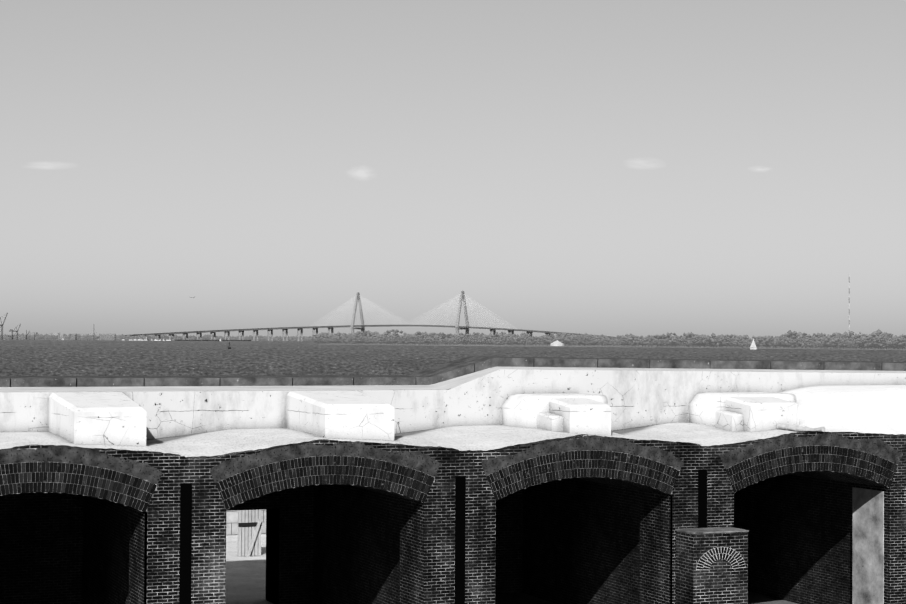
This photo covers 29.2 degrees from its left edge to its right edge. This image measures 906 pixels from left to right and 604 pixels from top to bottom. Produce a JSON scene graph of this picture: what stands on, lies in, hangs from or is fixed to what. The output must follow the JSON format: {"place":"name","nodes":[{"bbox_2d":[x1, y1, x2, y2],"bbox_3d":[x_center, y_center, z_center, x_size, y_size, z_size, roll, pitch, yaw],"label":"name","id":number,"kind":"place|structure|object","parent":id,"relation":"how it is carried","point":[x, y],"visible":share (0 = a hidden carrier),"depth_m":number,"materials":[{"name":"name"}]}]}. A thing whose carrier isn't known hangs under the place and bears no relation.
{"place":"outdoors","nodes":[
{"label":"outdoors","id":0,"kind":"place"},
{"bbox_2d":[0,339,264,340],"bbox_3d":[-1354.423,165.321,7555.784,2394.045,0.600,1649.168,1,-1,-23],"label":"distant buildings","id":1,"kind":"structure","parent":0,"point":[37,339],"depth_m":6630.15,"materials":[{"name":"grey"}]},
{"bbox_2d":[0,332,306,340],"bbox_3d":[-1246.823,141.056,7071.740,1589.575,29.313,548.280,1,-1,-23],"label":"distant shoreline","id":2,"kind":"structure","parent":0,"point":[73,338],"depth_m":6745.85,"materials":[{"name":"plant"}]},
{"bbox_2d":[0,333,311,340],"bbox_3d":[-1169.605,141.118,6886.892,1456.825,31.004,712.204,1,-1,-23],"label":"shore trees","id":3,"kind":"object","parent":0,"point":[138,337],"visible":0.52,"depth_m":6850.45,"materials":[{"name":"grey plant"}]},
{"bbox_2d":[175,340,250,340],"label":"city pier","id":4,"kind":"structure","parent":0,"point":[212,340],"depth_m":6288.38,"materials":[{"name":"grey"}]},
{"bbox_2d":[226,533,272,603],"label":"parade ground","id":5,"kind":"structure","parent":0,"point":[245,579],"depth_m":51.50,"materials":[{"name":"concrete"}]},
{"bbox_2d":[226,509,265,534],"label":"wall","id":6,"kind":"structure","parent":5,"relation":"on","point":[231,522],"depth_m":62.15,"materials":[{"name":"white paint"}]},
{"bbox_2d":[238,509,261,555],"bbox_3d":[-6.576,7.983,56.176,0.773,2.612,0.180,1,-1,-23],"label":"wooden door","id":7,"kind":"structure","parent":5,"relation":"on","point":[249,531],"depth_m":56.16,"materials":[{"name":"white wood"}]},
{"bbox_2d":[0,431,905,603],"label":"arcade wall","id":8,"kind":"structure","parent":5,"relation":"on","point":[595,540],"depth_m":40.87,"materials":[{"name":"black brick"}]},
{"bbox_2d":[179,469,706,603],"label":"wall slots","id":9,"kind":"object","parent":8,"relation":"attached to","point":[186,533],"visible":0.89,"depth_m":37.86,"materials":[{"name":"black"}]},
{"bbox_2d":[0,446,897,511],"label":"brick arches","id":10,"kind":"structure","parent":8,"relation":"attached to","point":[815,455],"depth_m":37.48,"materials":[{"name":"black brick"}]},
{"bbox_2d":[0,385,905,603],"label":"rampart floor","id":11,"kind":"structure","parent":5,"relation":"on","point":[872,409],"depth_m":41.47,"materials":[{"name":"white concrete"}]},
{"bbox_2d":[48,391,394,445],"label":"concrete blocks","id":12,"kind":"structure","parent":11,"relation":"on","point":[112,418],"depth_m":38.50,"materials":[{"name":"white concrete"}]},
{"bbox_2d":[0,367,905,439],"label":"white parapet wall","id":13,"kind":"structure","parent":11,"relation":"on","point":[638,397],"depth_m":42.81,"materials":[{"name":"white concrete"}]},
{"bbox_2d":[501,392,798,435],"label":"concrete blocks","id":14,"kind":"structure","parent":11,"relation":"on","point":[576,413],"depth_m":42.71,"materials":[{"name":"white concrete"}]},
{"bbox_2d":[777,423,824,431],"bbox_3d":[8.158,3.082,42.850,0.170,0.287,2.714,1,-2,-34],"label":"roof drain pipe","id":15,"kind":"object","parent":11,"relation":"on","point":[796,428],"visible":0.46,"depth_m":42.40,"materials":[{"name":"ceramic"}]},
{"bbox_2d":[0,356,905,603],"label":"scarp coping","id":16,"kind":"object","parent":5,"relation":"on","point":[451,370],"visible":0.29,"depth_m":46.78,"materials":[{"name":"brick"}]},
{"bbox_2d":[675,527,748,603],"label":"brick stub","id":17,"kind":"object","parent":5,"relation":"on","point":[693,545],"visible":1,"depth_m":37.46,"materials":[{"name":"grey brick"}]},
{"bbox_2d":[696,547,745,589],"bbox_3d":[5.774,5.737,37.410,1.249,0.920,0.014,1,-1,-23],"label":"brick arch niche","id":18,"kind":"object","parent":17,"relation":"attached to","point":[720,574],"depth_m":37.41,"materials":[{"name":"grey brick"}]},
{"bbox_2d":[0,485,522,603],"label":"archway interior wall","id":19,"kind":"structure","parent":0,"point":[41,538],"depth_m":43.60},
{"bbox_2d":[0,339,905,375],"bbox_3d":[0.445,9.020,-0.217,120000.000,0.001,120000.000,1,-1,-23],"label":"harbour water","id":20,"kind":"structure","parent":0,"point":[109,357],"depth_m":980.77,"materials":[{"name":"grey liquid"}]},
{"bbox_2d":[0,314,36,339],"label":"harbor cranes","id":21,"kind":"object","parent":20,"relation":"on","point":[16,331],"visible":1,"depth_m":6532.01,"materials":[{"name":"grey metal"}]},
{"bbox_2d":[75,291,614,340],"bbox_3d":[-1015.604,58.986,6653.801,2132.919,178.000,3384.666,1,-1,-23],"label":"bridge","id":22,"kind":"structure","parent":20,"relation":"on","point":[457,327],"depth_m":6258.18,"materials":[{"name":"grey concrete"}]},
{"bbox_2d":[313,295,514,328],"bbox_3d":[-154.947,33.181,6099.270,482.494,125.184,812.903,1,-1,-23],"label":"bridge cables","id":23,"kind":"object","parent":22,"relation":"on","point":[419,316],"visible":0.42,"depth_m":6034.09,"materials":[{"name":"grey metal"}]},
{"bbox_2d":[750,339,756,348],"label":"sailboat","id":24,"kind":"object","parent":20,"relation":"on","point":[753,346],"visible":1,"depth_m":2054.96,"materials":[{"name":"white fabric"}]},
{"bbox_2d":[0,0,905,338],"label":"sky","id":25,"kind":"structure","parent":0,"point":[613,168],"materials":[{"name":"grey"}]},
{"bbox_2d":[320,343,905,349],"bbox_3d":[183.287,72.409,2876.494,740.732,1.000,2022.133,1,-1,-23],"label":"shoreline","id":26,"kind":"structure","parent":0,"point":[841,348],"depth_m":2604.05,"materials":[{"name":"grey"}]},
{"bbox_2d":[550,340,563,345],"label":"shore pavilion","id":27,"kind":"structure","parent":26,"relation":"on","point":[557,343],"depth_m":2601.67,"materials":[{"name":"white fabric"}]},
{"bbox_2d":[311,329,905,348],"bbox_3d":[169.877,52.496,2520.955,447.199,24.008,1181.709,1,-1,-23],"label":"island trees","id":28,"kind":"object","parent":26,"relation":"on","point":[877,340],"visible":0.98,"depth_m":2535.83,"materials":[{"name":"grey plant"}]},
{"bbox_2d":[849,273,849,331],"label":"radio mast","id":29,"kind":"object","parent":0,"point":[849,302],"visible":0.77,"depth_m":3610.50,"materials":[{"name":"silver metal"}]},
{"bbox_2d":[852,487,883,603],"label":"wall","id":30,"kind":"structure","parent":0,"point":[867,546],"depth_m":43.01,"materials":[{"name":"grey concrete"}]}
]}

